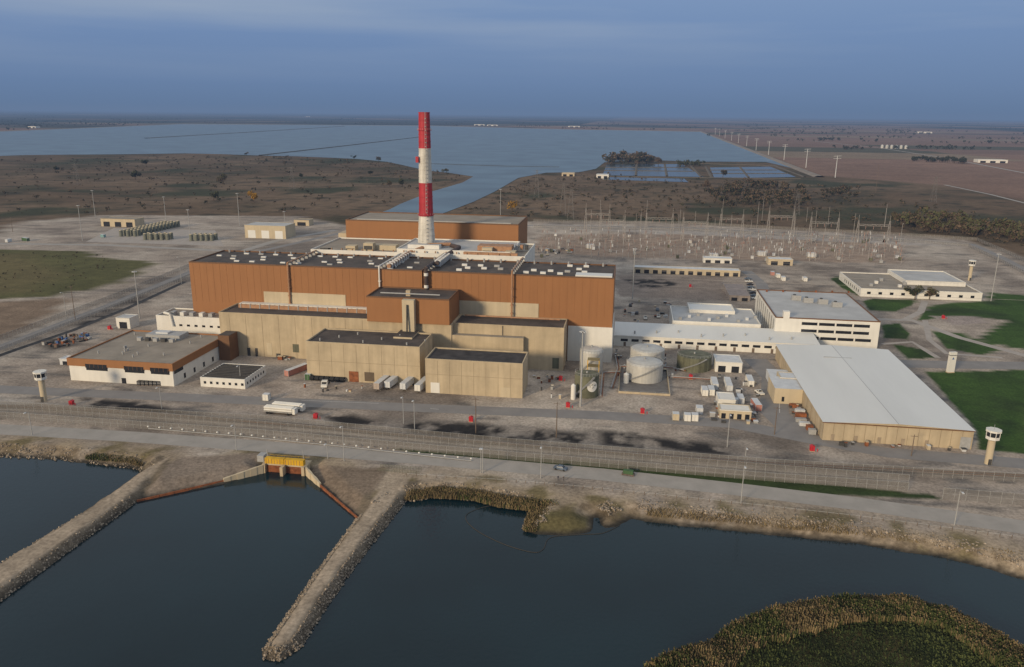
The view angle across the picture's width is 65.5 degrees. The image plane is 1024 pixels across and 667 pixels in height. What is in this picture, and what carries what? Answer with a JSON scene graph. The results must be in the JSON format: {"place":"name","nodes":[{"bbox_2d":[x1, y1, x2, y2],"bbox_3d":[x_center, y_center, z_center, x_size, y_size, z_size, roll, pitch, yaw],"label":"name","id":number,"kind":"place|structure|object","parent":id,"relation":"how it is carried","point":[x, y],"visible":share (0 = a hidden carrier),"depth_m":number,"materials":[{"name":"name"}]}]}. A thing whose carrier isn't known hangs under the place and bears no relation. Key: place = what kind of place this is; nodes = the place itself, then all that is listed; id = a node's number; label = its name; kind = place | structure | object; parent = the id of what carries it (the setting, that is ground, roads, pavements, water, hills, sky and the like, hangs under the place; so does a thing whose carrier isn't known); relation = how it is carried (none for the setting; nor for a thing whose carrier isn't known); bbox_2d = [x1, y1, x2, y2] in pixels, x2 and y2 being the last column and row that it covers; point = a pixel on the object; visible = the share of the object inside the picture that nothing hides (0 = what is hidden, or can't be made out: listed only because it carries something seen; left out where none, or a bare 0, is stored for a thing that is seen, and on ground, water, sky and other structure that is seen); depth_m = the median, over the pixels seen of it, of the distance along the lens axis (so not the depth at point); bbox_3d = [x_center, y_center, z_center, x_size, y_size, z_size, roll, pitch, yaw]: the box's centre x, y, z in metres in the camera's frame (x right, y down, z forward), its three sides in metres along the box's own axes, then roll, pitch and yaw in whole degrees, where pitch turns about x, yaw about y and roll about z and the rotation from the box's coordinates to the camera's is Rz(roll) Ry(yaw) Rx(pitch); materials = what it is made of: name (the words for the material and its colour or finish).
{"place":"outdoors","nodes":[
{"label":"outdoors","id":0,"kind":"place"},
{"bbox_2d":[32,369,47,401],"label":"guard tower","id":1,"kind":"structure","parent":0,"point":[40,376],"depth_m":316.95,"materials":[{"name":"concrete"}]},
{"bbox_2d":[0,230,337,250],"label":"site road","id":2,"kind":"structure","parent":0,"point":[260,245],"depth_m":688.08,"materials":[{"name":"grey asphalt"}]},
{"bbox_2d":[0,124,790,212],"bbox_3d":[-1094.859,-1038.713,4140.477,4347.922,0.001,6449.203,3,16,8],"label":"cooling lake water","id":3,"kind":"structure","parent":0,"point":[509,153],"depth_m":2749.59,"materials":[{"name":"blue liquid"}]},
{"bbox_2d":[0,110,1023,666],"bbox_3d":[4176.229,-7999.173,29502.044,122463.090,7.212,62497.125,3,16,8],"label":"ground","id":4,"kind":"structure","parent":0,"point":[978,400],"depth_m":476.77,"materials":[{"name":"soil"}]},
{"bbox_2d":[42,332,91,347],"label":"stored pallets","id":5,"kind":"object","parent":4,"relation":"on","point":[80,338],"visible":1,"depth_m":401.76,"materials":[{"name":"wood"}]},
{"bbox_2d":[0,496,134,601],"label":"riprap rocks","id":6,"kind":"object","parent":4,"relation":"on","point":[77,541],"visible":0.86,"depth_m":214.68,"materials":[{"name":"grey stone"}]},
{"bbox_2d":[0,443,157,471],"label":"riprap rocks","id":7,"kind":"object","parent":4,"relation":"on","point":[29,450],"visible":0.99,"depth_m":273.35,"materials":[{"name":"grey stone"}]},
{"bbox_2d":[0,282,185,355],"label":"drainage ditch","id":8,"kind":"object","parent":4,"relation":"on","point":[89,323],"visible":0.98,"depth_m":437.67,"materials":[{"name":"grey concrete"}]},
{"bbox_2d":[85,452,143,465],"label":"reed bed","id":9,"kind":"object","parent":4,"relation":"on","point":[133,461],"visible":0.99,"depth_m":269.57,"materials":[{"name":"green plant"}]},
{"bbox_2d":[100,216,144,226],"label":"cask storage garage","id":10,"kind":"structure","parent":4,"relation":"on","point":[112,221],"depth_m":796.34,"materials":[{"name":"concrete"}]},
{"bbox_2d":[115,314,138,328],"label":"storage shed","id":11,"kind":"structure","parent":4,"relation":"on","point":[126,321],"depth_m":426.15,"materials":[{"name":"white metal"}]},
{"bbox_2d":[66,330,238,385],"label":"brown office building","id":12,"kind":"structure","parent":4,"relation":"on","point":[168,358],"depth_m":350.36,"materials":[{"name":"clear concrete"}]},
{"bbox_2d":[86,228,222,245],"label":"cask pad","id":13,"kind":"object","parent":4,"relation":"on","point":[180,237],"visible":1,"depth_m":720.78,"materials":[{"name":"concrete"}]},
{"bbox_2d":[119,220,217,240],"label":"storage casks","id":14,"kind":"object","parent":13,"relation":"on","point":[146,230],"visible":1,"depth_m":734.56,"materials":[{"name":"concrete"}]},
{"bbox_2d":[137,480,223,501],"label":"sheet pile wall","id":15,"kind":"structure","parent":4,"relation":"on","point":[166,494],"depth_m":248.90,"materials":[{"name":"metal"}]},
{"bbox_2d":[156,308,220,333],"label":"white annex building","id":16,"kind":"structure","parent":4,"relation":"on","point":[190,320],"depth_m":390.93,"materials":[{"name":"concrete"}]},
{"bbox_2d":[1,155,455,213],"bbox_3d":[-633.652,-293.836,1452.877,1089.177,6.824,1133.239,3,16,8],"label":"scrub bushes","id":17,"kind":"object","parent":4,"relation":"on","point":[217,167],"visible":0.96,"depth_m":1310.74,"materials":[{"name":"green plant"}]},
{"bbox_2d":[200,363,265,388],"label":"modular office","id":18,"kind":"structure","parent":4,"relation":"on","point":[226,375],"depth_m":340.16,"materials":[{"name":"white metal"}]},
{"bbox_2d":[223,465,263,481],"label":"retaining wall","id":19,"kind":"structure","parent":4,"relation":"on","point":[254,471],"depth_m":259.87,"materials":[{"name":"concrete"}]},
{"bbox_2d":[244,222,295,238],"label":"storage building","id":20,"kind":"structure","parent":4,"relation":"on","point":[275,230],"depth_m":731.82,"materials":[{"name":"concrete"}]},
{"bbox_2d":[264,404,297,415],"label":"tube trailer","id":21,"kind":"object","parent":4,"relation":"on","point":[288,410],"visible":1,"depth_m":306.85,"materials":[{"name":"metal"}]},
{"bbox_2d":[272,401,305,410],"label":"tube trailer","id":22,"kind":"object","parent":4,"relation":"on","point":[301,406],"visible":0.52,"depth_m":310.42,"materials":[{"name":"metal"}]},
{"bbox_2d":[284,362,306,376],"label":"shipping container","id":23,"kind":"object","parent":4,"relation":"on","point":[296,369],"visible":0.96,"depth_m":355.41,"materials":[{"name":"red metal"}]},
{"bbox_2d":[294,218,313,225],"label":"storage shed","id":24,"kind":"structure","parent":4,"relation":"on","point":[303,222],"depth_m":815.74,"materials":[{"name":"concrete"}]},
{"bbox_2d":[147,426,471,460],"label":"row of concrete barriers","id":25,"kind":"object","parent":4,"relation":"on","point":[205,431],"visible":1,"depth_m":280.51,"materials":[{"name":"concrete"}]},
{"bbox_2d":[309,375,344,381],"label":"cable reels","id":26,"kind":"object","parent":4,"relation":"on","point":[328,378],"visible":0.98,"depth_m":345.42,"materials":[{"name":"black metal"}]},
{"bbox_2d":[262,497,404,661],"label":"riprap rocks","id":27,"kind":"object","parent":4,"relation":"on","point":[285,618],"visible":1,"depth_m":197.86,"materials":[{"name":"grey stone"}]},
{"bbox_2d":[0,124,698,131],"bbox_3d":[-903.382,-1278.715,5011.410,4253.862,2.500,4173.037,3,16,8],"label":"lake dike","id":28,"kind":"structure","parent":4,"relation":"on","point":[269,124],"depth_m":6044.23,"materials":[{"name":"stone"}]},
{"bbox_2d":[305,328,432,384],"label":"concrete radwaste building","id":29,"kind":"structure","parent":4,"relation":"on","point":[357,355],"depth_m":343.81,"materials":[{"name":"concrete"}]},
{"bbox_2d":[366,286,458,338],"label":"brown penthouse","id":30,"kind":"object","parent":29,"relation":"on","point":[409,308],"visible":0.98,"depth_m":361.04,"materials":[{"name":"metal"}]},
{"bbox_2d":[373,375,389,389],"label":"semi trailer","id":31,"kind":"object","parent":4,"relation":"on","point":[378,384],"visible":0.78,"depth_m":334.41,"materials":[{"name":"grey paint"}]},
{"bbox_2d":[218,301,566,370],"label":"concrete heater bay","id":32,"kind":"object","parent":4,"relation":"on","point":[267,329],"visible":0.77,"depth_m":371.19,"materials":[{"name":"concrete"}]},
{"bbox_2d":[286,250,316,303],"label":"ventilation duct","id":33,"kind":"object","parent":32,"relation":"on","point":[310,254],"visible":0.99,"depth_m":390.05,"materials":[{"name":"metal"}]},
{"bbox_2d":[189,249,615,362],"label":"turbine hall","id":34,"kind":"structure","parent":4,"relation":"on","point":[579,296],"depth_m":383.65,"materials":[{"name":"metal"}]},
{"bbox_2d":[387,242,460,268],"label":"exhaust duct","id":35,"kind":"object","parent":34,"relation":"on","point":[441,260],"visible":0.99,"depth_m":401.05,"materials":[{"name":"white metal"}]},
{"bbox_2d":[424,253,443,289],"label":"ventilation duct","id":36,"kind":"object","parent":34,"relation":"attached to","point":[429,266],"visible":0.66,"depth_m":376.77,"materials":[{"name":"metal"}]},
{"bbox_2d":[510,257,522,318],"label":"ventilation duct","id":37,"kind":"object","parent":34,"relation":"attached to","point":[516,267],"visible":0.9,"depth_m":373.51,"materials":[{"name":"metal"}]},
{"bbox_2d":[400,376,413,390],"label":"semi trailer","id":38,"kind":"object","parent":4,"relation":"on","point":[406,383],"visible":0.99,"depth_m":335.44,"materials":[{"name":"grey paint"}]},
{"bbox_2d":[311,237,534,261],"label":"auxiliary building","id":39,"kind":"structure","parent":4,"relation":"on","point":[493,250],"depth_m":418.98,"materials":[{"name":"concrete"}]},
{"bbox_2d":[408,112,445,248],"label":"ventilation stack","id":40,"kind":"object","parent":39,"relation":"on","point":[426,234],"visible":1,"depth_m":416.76,"materials":[{"name":"red paint"}]},
{"bbox_2d":[338,211,527,242],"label":"reactor building","id":41,"kind":"structure","parent":4,"relation":"on","point":[388,225],"depth_m":456.11,"materials":[{"name":"metal"}]},
{"bbox_2d":[0,411,908,490],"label":"perimeter fence","id":42,"kind":"object","parent":4,"relation":"on","point":[453,450],"visible":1,"depth_m":272.91,"materials":[{"name":"metal"}]},
{"bbox_2d":[0,403,909,485],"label":"perimeter fence","id":43,"kind":"object","parent":4,"relation":"on","point":[468,439],"visible":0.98,"depth_m":275.14,"materials":[{"name":"metal"}]},
{"bbox_2d":[371,481,550,528],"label":"riprap rocks","id":44,"kind":"object","parent":4,"relation":"on","point":[506,493],"visible":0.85,"depth_m":246.25,"materials":[{"name":"grey stone"}]},
{"bbox_2d":[425,347,527,397],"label":"concrete offgas building","id":45,"kind":"structure","parent":4,"relation":"on","point":[483,372],"depth_m":329.30,"materials":[{"name":"beige concrete"}]},
{"bbox_2d":[404,486,557,510],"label":"reed bed","id":46,"kind":"object","parent":4,"relation":"on","point":[495,498],"visible":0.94,"depth_m":244.78,"materials":[{"name":"plant"}]},
{"bbox_2d":[0,401,1023,480],"bbox_3d":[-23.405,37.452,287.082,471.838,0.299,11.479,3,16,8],"label":"perimeter security fence","id":47,"kind":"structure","parent":4,"relation":"on","point":[679,457],"depth_m":279.70,"materials":[{"name":"metal"}]},
{"bbox_2d":[0,111,1023,149],"bbox_3d":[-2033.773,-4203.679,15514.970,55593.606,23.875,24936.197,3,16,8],"label":"distant tree mass","id":48,"kind":"object","parent":4,"relation":"on","point":[930,146],"visible":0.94,"depth_m":6025.78,"materials":[{"name":"green plant"}]},
{"bbox_2d":[523,505,548,531],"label":"reed bed","id":49,"kind":"object","parent":4,"relation":"on","point":[532,516],"visible":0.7,"depth_m":231.91,"materials":[{"name":"brown plant"}]},
{"bbox_2d":[579,330,585,406],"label":"floodlight mast","id":50,"kind":"object","parent":4,"relation":"on","point":[580,401],"visible":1,"depth_m":314.84,"materials":[{"name":"metal"}]},
{"bbox_2d":[575,367,598,398],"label":"storage tank","id":51,"kind":"object","parent":4,"relation":"on","point":[590,384],"visible":0.91,"depth_m":327.59,"materials":[{"name":"metal"}]},
{"bbox_2d":[579,345,603,374],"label":"storage tank","id":52,"kind":"object","parent":4,"relation":"on","point":[592,351],"visible":0.76,"depth_m":356.36,"materials":[{"name":"silver metal"}]},
{"bbox_2d":[601,149,655,164],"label":"distant tree mass","id":53,"kind":"object","parent":4,"relation":"on","point":[637,156],"visible":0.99,"depth_m":1906.86,"materials":[{"name":"green plant"}]},
{"bbox_2d":[618,366,669,395],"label":"tank bund wall","id":54,"kind":"structure","parent":4,"relation":"on","point":[658,388],"depth_m":341.88,"materials":[{"name":"concrete"}]},
{"bbox_2d":[626,354,662,383],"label":"storage tank","id":55,"kind":"object","parent":4,"relation":"on","point":[644,369],"visible":0.98,"depth_m":346.85,"materials":[{"name":"silver metal"}]},
{"bbox_2d":[630,341,664,366],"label":"storage tank","id":56,"kind":"object","parent":4,"relation":"on","point":[648,349],"visible":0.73,"depth_m":362.19,"materials":[{"name":"silver metal"}]},
{"bbox_2d":[600,355,709,396],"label":"yard pipework","id":57,"kind":"object","parent":4,"relation":"on","point":[615,372],"visible":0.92,"depth_m":353.10,"materials":[{"name":"metal"}]},
{"bbox_2d":[633,265,739,276],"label":"long office trailer","id":58,"kind":"object","parent":4,"relation":"on","point":[685,270],"visible":0.97,"depth_m":584.63,"materials":[{"name":"metal"}]},
{"bbox_2d":[677,347,711,372],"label":"storage tank","id":59,"kind":"object","parent":4,"relation":"on","point":[695,361],"visible":1,"depth_m":363.08,"materials":[{"name":"metal"}]},
{"bbox_2d":[611,176,800,178],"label":"fish pond berm","id":60,"kind":"structure","parent":4,"relation":"on","point":[706,177],"depth_m":1486.21,"materials":[{"name":"brown soil"}]},
{"bbox_2d":[406,473,1019,536],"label":"guard rail","id":61,"kind":"object","parent":4,"relation":"on","point":[728,501],"visible":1,"depth_m":240.00,"materials":[{"name":"grey metal"}]},
{"bbox_2d":[669,302,760,327],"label":"workshop building","id":62,"kind":"structure","parent":4,"relation":"on","point":[712,314],"depth_m":430.59,"materials":[{"name":"white concrete"}]},
{"bbox_2d":[613,321,819,353],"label":"service building","id":63,"kind":"structure","parent":4,"relation":"on","point":[733,339],"depth_m":400.35,"materials":[{"name":"white metal"}]},
{"bbox_2d":[702,256,731,263],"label":"switchyard control house","id":64,"kind":"structure","parent":4,"relation":"on","point":[719,259],"depth_m":631.15,"materials":[{"name":"grey paint"}]},
{"bbox_2d":[716,392,735,404],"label":"office trailer","id":65,"kind":"object","parent":4,"relation":"on","point":[726,397],"visible":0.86,"depth_m":319.55,"materials":[{"name":"white metal"}]},
{"bbox_2d":[566,199,887,248],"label":"lightning masts","id":66,"kind":"object","parent":4,"relation":"on","point":[714,228],"visible":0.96,"depth_m":766.16,"materials":[{"name":"metal"}]},
{"bbox_2d":[712,354,742,372],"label":"pump house","id":67,"kind":"structure","parent":4,"relation":"on","point":[727,363],"depth_m":363.02,"materials":[{"name":"grey paint"}]},
{"bbox_2d":[709,373,758,423],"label":"stored pallets","id":68,"kind":"object","parent":4,"relation":"on","point":[753,414],"visible":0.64,"depth_m":310.45,"materials":[{"name":"metal"}]},
{"bbox_2d":[718,403,751,419],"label":"office trailer","id":69,"kind":"object","parent":4,"relation":"on","point":[738,411],"visible":1,"depth_m":307.36,"materials":[{"name":"metal"}]},
{"bbox_2d":[723,283,749,300],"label":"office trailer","id":70,"kind":"object","parent":4,"relation":"on","point":[735,292],"visible":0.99,"depth_m":512.89,"materials":[{"name":"grey metal"}]},
{"bbox_2d":[464,172,1023,245],"bbox_3d":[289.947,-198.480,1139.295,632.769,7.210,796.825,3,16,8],"label":"scrub bushes","id":71,"kind":"object","parent":4,"relation":"on","point":[778,211],"visible":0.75,"depth_m":1057.87,"materials":[{"name":"green plant"}]},
{"bbox_2d":[704,177,811,207],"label":"distant tree mass","id":72,"kind":"object","parent":4,"relation":"on","point":[736,188],"visible":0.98,"depth_m":1128.18,"materials":[{"name":"green plant"}]},
{"bbox_2d":[699,131,820,176],"bbox_3d":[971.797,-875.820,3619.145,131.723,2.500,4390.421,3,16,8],"label":"lake dike","id":73,"kind":"structure","parent":4,"relation":"on","point":[807,172],"depth_m":2057.20,"materials":[{"name":"stone"}]},
{"bbox_2d":[535,226,1008,299],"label":"busbar supports","id":74,"kind":"object","parent":4,"relation":"on","point":[802,248],"visible":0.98,"depth_m":677.54,"materials":[{"name":"metal"}]},
{"bbox_2d":[766,256,792,265],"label":"switchyard control house","id":75,"kind":"structure","parent":4,"relation":"on","point":[781,261],"depth_m":624.33,"materials":[{"name":"concrete"}]},
{"bbox_2d":[596,498,1023,567],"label":"riprap rocks","id":76,"kind":"object","parent":4,"relation":"on","point":[606,506],"visible":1,"depth_m":230.31,"materials":[{"name":"grey stone"}]},
{"bbox_2d":[754,289,880,348],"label":"white office building","id":77,"kind":"structure","parent":4,"relation":"on","point":[836,318],"depth_m":410.81,"materials":[{"name":"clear concrete"}]},
{"bbox_2d":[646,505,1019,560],"bbox_3d":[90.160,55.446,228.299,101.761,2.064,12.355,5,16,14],"label":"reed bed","id":78,"kind":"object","parent":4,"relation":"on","point":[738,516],"visible":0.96,"depth_m":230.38,"materials":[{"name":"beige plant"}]},
{"bbox_2d":[674,605,996,666],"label":"marsh grass","id":79,"kind":"structure","parent":4,"relation":"on","point":[875,635],"depth_m":175.93,"materials":[{"name":"green plant"}]},
{"bbox_2d":[820,184,860,197],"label":"distant tree mass","id":80,"kind":"object","parent":4,"relation":"on","point":[837,190],"visible":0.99,"depth_m":1172.88,"materials":[{"name":"green plant"}]},
{"bbox_2d":[766,344,975,448],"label":"warehouse","id":81,"kind":"structure","parent":4,"relation":"on","point":[861,394],"depth_m":311.30,"materials":[{"name":"metal"}]},
{"bbox_2d":[839,440,966,451],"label":"stored pallets","id":82,"kind":"object","parent":4,"relation":"on","point":[866,443],"visible":1,"depth_m":282.13,"materials":[{"name":"wood"}]},
{"bbox_2d":[839,269,982,300],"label":"visitor center","id":83,"kind":"structure","parent":4,"relation":"on","point":[890,288],"depth_m":530.23,"materials":[{"name":"white concrete"}]},
{"bbox_2d":[881,341,940,357],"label":"footpath","id":84,"kind":"structure","parent":4,"relation":"on","point":[928,351],"depth_m":406.91,"materials":[{"name":"concrete"}]},
{"bbox_2d":[900,301,927,320],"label":"footpath","id":85,"kind":"structure","parent":4,"relation":"on","point":[922,307],"depth_m":478.99,"materials":[{"name":"concrete"}]},
{"bbox_2d":[911,155,966,162],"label":"distant tree mass","id":86,"kind":"object","parent":4,"relation":"on","point":[946,158],"visible":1,"depth_m":2078.91,"materials":[{"name":"green plant"}]},
{"bbox_2d":[946,351,957,372],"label":"entrance sign pillar","id":87,"kind":"structure","parent":4,"relation":"on","point":[951,362],"depth_m":364.19,"materials":[{"name":"concrete"}]},
{"bbox_2d":[895,205,1023,241],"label":"distant tree mass","id":88,"kind":"object","parent":4,"relation":"on","point":[966,222],"visible":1,"depth_m":812.01,"materials":[{"name":"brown plant"}]},
{"bbox_2d":[922,320,1002,358],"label":"footpath","id":89,"kind":"structure","parent":4,"relation":"on","point":[928,333],"depth_m":414.35,"materials":[{"name":"concrete"}]},
{"bbox_2d":[984,426,1001,464],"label":"guard tower","id":90,"kind":"structure","parent":4,"relation":"on","point":[993,434],"depth_m":267.09,"materials":[{"name":"concrete"}]},
{"bbox_2d":[0,456,1023,666],"bbox_3d":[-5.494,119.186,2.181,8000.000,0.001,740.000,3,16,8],"label":"canal water","id":91,"kind":"structure","parent":0,"point":[218,576],"depth_m":203.51,"materials":[{"name":"blue liquid"}]},
{"bbox_2d":[257,449,311,476],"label":"intake gate","id":92,"kind":"structure","parent":91,"relation":"in","point":[283,466],"depth_m":262.96,"materials":[{"name":"metal"}]},
{"bbox_2d":[465,505,619,552],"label":"floating boom","id":93,"kind":"object","parent":91,"relation":"on","point":[525,550],"visible":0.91,"depth_m":226.14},
{"bbox_2d":[643,591,1023,666],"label":"reed bed","id":94,"kind":"object","parent":91,"relation":"in","point":[994,646],"visible":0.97,"depth_m":182.36,"materials":[{"name":"brown plant"}]},
{"bbox_2d":[0,424,1023,533],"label":"shore road","id":95,"kind":"structure","parent":0,"point":[874,506],"depth_m":261.88,"materials":[{"name":"grey asphalt"}]},
{"bbox_2d":[0,385,1023,468],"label":"road","id":96,"kind":"structure","parent":0,"point":[997,461],"depth_m":311.89,"materials":[{"name":"grey asphalt"}]},
{"bbox_2d":[0,225,1023,349],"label":"perimeter road","id":97,"kind":"structure","parent":0,"point":[158,285],"depth_m":544.12,"materials":[{"name":"grey asphalt"}]},
{"bbox_2d":[0,0,1023,119],"label":"sky","id":98,"kind":"structure","parent":0,"point":[883,59],"materials":[{"name":"blue"}]},
{"bbox_2d":[602,177,687,181],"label":"fish pond water","id":99,"kind":"structure","parent":0,"point":[652,179],"depth_m":1436.31,"materials":[{"name":"blue liquid"}]},
{"bbox_2d":[603,164,702,176],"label":"fish pond water","id":100,"kind":"structure","parent":0,"point":[682,172],"depth_m":1644.10,"materials":[{"name":"blue liquid"}]},
{"bbox_2d":[710,167,794,177],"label":"fish pond water","id":101,"kind":"structure","parent":0,"point":[747,170],"depth_m":1644.02,"materials":[{"name":"blue liquid"}]},
{"bbox_2d":[742,271,769,289],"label":"service road","id":102,"kind":"structure","parent":0,"point":[759,281],"depth_m":566.01,"materials":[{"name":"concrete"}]},
{"bbox_2d":[744,359,807,433],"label":"service road","id":103,"kind":"structure","parent":0,"point":[785,419],"depth_m":318.95,"materials":[{"name":"concrete"}]},
{"bbox_2d":[877,318,1023,355],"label":"visitor road","id":104,"kind":"structure","parent":0,"point":[969,340],"depth_m":424.28,"materials":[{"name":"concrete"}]},
{"bbox_2d":[900,360,1023,368],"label":"visitor road","id":105,"kind":"structure","parent":0,"point":[964,364],"depth_m":377.50,"materials":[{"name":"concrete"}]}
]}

